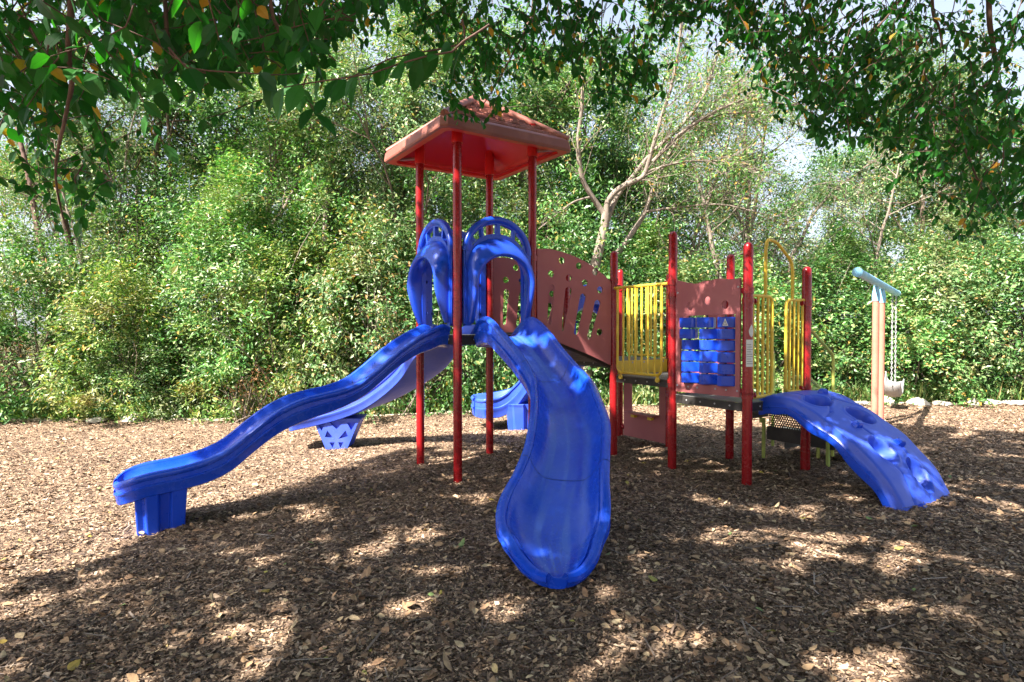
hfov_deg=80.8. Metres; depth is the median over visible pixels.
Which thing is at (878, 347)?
swing set
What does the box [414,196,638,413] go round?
shrub
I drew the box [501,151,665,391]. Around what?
shrub
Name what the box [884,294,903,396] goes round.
swing
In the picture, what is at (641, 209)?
distant tree
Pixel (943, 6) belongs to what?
sky
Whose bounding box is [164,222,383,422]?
shrub
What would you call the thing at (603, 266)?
shrub
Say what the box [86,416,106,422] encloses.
edging stone
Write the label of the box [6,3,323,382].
woodland tree
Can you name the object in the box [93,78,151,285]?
wood trunk
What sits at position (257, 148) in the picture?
bare tree
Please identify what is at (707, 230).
bare tree
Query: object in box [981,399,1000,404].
edging stone
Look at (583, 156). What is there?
distant tree
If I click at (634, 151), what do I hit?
woodland tree
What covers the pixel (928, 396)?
grass
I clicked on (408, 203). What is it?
shrub
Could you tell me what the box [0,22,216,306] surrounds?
distant tree
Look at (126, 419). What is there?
edging stone
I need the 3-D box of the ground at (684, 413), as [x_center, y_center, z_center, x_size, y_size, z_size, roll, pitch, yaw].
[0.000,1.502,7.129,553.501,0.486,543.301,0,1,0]
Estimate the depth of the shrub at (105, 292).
12.15 m
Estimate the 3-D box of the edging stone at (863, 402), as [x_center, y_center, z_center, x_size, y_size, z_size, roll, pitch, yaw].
[7.012,1.235,12.087,0.430,0.065,0.292,-1,1,-42]
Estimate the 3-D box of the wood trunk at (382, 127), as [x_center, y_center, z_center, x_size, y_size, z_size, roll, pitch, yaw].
[-3.314,-2.395,14.953,1.421,7.974,1.388,0,1,0]
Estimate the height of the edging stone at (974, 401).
0.191 m
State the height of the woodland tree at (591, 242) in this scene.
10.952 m
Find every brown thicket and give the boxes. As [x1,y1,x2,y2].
[0,328,72,412]
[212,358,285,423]
[296,272,505,415]
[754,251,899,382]
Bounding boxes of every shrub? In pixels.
[0,195,147,424]
[0,276,61,401]
[12,195,237,402]
[22,251,210,428]
[71,301,274,421]
[121,138,320,423]
[127,165,295,406]
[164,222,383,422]
[216,126,397,400]
[272,184,446,423]
[335,158,506,399]
[337,230,518,417]
[389,167,601,395]
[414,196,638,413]
[494,226,686,404]
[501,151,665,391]
[592,241,799,404]
[595,213,709,390]
[643,241,868,392]
[754,215,929,388]
[754,249,936,405]
[799,263,1006,408]
[818,213,1023,400]
[866,195,1023,385]
[910,224,1023,398]
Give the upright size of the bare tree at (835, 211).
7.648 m
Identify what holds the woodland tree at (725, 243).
on the ground at (684, 413)
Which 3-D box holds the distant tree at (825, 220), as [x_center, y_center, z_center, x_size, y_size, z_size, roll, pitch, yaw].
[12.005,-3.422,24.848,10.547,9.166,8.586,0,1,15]
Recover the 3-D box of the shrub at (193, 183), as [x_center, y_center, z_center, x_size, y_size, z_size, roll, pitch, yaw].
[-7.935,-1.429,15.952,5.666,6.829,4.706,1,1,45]
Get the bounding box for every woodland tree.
[0,0,286,395]
[0,0,404,391]
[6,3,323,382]
[37,4,452,393]
[171,9,553,358]
[211,0,507,237]
[214,0,577,328]
[239,0,720,388]
[438,3,680,322]
[464,25,834,306]
[522,96,840,322]
[637,45,896,349]
[795,2,1023,368]
[852,2,1023,374]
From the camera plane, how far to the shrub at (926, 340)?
12.19 m
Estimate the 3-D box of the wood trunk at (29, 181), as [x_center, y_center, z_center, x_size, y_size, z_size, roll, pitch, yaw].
[-11.397,-1.765,14.479,1.316,6.851,1.437,0,1,0]
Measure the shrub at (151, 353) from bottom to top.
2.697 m
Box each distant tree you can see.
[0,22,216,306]
[0,128,198,354]
[163,85,319,301]
[187,123,484,355]
[365,35,540,305]
[472,37,688,278]
[581,88,764,283]
[681,140,945,343]
[804,35,1023,322]
[871,120,1023,289]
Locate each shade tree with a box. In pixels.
[0,0,489,247]
[380,0,1023,245]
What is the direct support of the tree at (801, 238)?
on the ground at (684, 413)
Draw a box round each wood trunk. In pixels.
[2,127,74,395]
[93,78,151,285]
[124,41,176,328]
[260,106,328,378]
[298,134,360,385]
[355,92,402,337]
[722,81,776,253]
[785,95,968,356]
[952,149,1008,373]
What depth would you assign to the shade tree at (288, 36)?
1.84 m
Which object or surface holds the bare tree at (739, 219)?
on the ground at (684, 413)
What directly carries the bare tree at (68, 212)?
on the ground at (684, 413)
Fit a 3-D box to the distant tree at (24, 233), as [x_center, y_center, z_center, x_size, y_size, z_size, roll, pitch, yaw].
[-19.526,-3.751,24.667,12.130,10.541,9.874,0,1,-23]
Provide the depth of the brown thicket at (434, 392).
12.36 m
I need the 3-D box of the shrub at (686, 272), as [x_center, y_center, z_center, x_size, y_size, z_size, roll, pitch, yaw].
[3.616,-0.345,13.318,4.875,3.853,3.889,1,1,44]
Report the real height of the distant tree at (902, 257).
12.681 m
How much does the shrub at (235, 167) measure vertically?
6.944 m
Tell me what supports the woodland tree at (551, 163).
on the ground at (684, 413)
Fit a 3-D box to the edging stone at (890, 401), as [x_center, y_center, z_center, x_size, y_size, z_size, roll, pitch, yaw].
[7.507,1.200,12.090,0.288,0.197,0.345,0,1,2]
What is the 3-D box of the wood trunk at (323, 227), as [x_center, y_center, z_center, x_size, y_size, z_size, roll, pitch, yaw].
[-4.285,-1.698,14.157,1.498,6.720,1.298,0,1,0]
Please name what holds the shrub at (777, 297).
on the ground at (684, 413)
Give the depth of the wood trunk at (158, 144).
16.35 m
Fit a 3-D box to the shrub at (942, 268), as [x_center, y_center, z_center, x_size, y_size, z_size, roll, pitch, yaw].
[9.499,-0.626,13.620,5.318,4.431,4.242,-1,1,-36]
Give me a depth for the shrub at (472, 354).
12.05 m
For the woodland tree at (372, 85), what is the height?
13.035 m
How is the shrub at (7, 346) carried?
on the ground at (684, 413)
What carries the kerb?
on the ground at (684, 413)
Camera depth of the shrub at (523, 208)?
14.82 m
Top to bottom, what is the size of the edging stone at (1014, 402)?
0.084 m
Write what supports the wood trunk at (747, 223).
on the ground at (684, 413)
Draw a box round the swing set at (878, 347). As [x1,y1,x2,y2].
[852,267,900,418]
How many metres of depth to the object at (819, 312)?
14.17 m
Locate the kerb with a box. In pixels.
[4,402,958,420]
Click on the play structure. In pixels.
(553, 519)
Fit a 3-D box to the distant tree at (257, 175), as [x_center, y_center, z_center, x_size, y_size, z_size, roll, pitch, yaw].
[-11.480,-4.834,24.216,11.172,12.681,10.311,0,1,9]
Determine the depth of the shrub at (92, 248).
14.72 m
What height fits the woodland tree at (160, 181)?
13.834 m
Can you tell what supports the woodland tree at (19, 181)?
on the ground at (684, 413)
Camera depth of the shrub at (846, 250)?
15.01 m
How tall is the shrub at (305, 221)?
7.675 m
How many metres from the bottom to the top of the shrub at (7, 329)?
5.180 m
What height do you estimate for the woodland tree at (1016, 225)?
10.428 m
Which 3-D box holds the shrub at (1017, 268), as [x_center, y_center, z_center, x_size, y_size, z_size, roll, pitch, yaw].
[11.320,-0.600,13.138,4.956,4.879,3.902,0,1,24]
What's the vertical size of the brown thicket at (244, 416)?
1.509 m
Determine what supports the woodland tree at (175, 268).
on the ground at (684, 413)
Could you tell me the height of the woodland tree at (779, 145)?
9.906 m
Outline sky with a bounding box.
[0,0,1023,333]
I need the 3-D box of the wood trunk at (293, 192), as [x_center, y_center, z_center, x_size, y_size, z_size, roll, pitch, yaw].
[-5.290,-2.449,14.892,1.912,8.204,1.281,0,1,0]
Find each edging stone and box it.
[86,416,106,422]
[120,414,143,421]
[855,401,870,404]
[884,396,894,403]
[904,397,930,405]
[932,400,952,405]
[960,397,979,406]
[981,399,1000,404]
[1000,400,1023,404]
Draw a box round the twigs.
[0,428,1023,681]
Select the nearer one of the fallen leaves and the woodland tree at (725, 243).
the fallen leaves
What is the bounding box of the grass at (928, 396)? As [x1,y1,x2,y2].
[0,378,1023,420]
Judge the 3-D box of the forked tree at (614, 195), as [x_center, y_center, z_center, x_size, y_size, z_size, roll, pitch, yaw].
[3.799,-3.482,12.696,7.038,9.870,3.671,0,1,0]
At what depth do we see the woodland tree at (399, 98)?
14.01 m
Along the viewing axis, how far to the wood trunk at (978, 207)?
15.98 m
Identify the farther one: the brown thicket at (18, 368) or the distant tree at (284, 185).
the distant tree at (284, 185)
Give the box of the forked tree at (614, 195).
[527,0,858,378]
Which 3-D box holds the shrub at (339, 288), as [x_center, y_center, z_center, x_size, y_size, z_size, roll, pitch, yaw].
[-3.011,-0.751,13.202,4.066,5.394,5.097,0,1,9]
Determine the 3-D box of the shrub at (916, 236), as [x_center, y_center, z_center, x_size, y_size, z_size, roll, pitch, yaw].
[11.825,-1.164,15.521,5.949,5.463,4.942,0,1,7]
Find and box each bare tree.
[0,97,178,390]
[144,102,361,371]
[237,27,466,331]
[513,16,886,282]
[591,24,860,336]
[613,54,894,371]
[725,97,988,383]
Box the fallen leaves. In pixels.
[0,405,1023,681]
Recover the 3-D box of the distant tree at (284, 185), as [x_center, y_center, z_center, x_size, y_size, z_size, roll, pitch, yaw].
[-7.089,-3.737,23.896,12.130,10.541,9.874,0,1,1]
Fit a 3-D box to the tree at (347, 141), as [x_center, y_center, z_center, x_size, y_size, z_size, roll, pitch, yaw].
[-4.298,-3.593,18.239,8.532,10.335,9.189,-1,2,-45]
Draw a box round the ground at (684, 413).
[0,333,1023,681]
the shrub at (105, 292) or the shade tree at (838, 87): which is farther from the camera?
the shrub at (105, 292)
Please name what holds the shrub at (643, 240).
on the ground at (684, 413)
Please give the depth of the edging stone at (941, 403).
11.85 m
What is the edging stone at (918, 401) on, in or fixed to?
on the ground at (684, 413)
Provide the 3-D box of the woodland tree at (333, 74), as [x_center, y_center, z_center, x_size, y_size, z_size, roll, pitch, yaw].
[-6.492,-2.917,15.837,10.547,9.166,8.586,1,1,42]
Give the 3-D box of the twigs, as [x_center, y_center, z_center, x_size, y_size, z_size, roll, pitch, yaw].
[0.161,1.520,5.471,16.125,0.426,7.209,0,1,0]
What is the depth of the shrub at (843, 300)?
12.79 m
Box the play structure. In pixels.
[113,95,949,588]
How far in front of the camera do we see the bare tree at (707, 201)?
16.21 m
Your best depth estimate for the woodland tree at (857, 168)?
15.83 m
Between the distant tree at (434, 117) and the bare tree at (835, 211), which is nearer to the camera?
the bare tree at (835, 211)
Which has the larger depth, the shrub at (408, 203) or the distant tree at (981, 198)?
the distant tree at (981, 198)

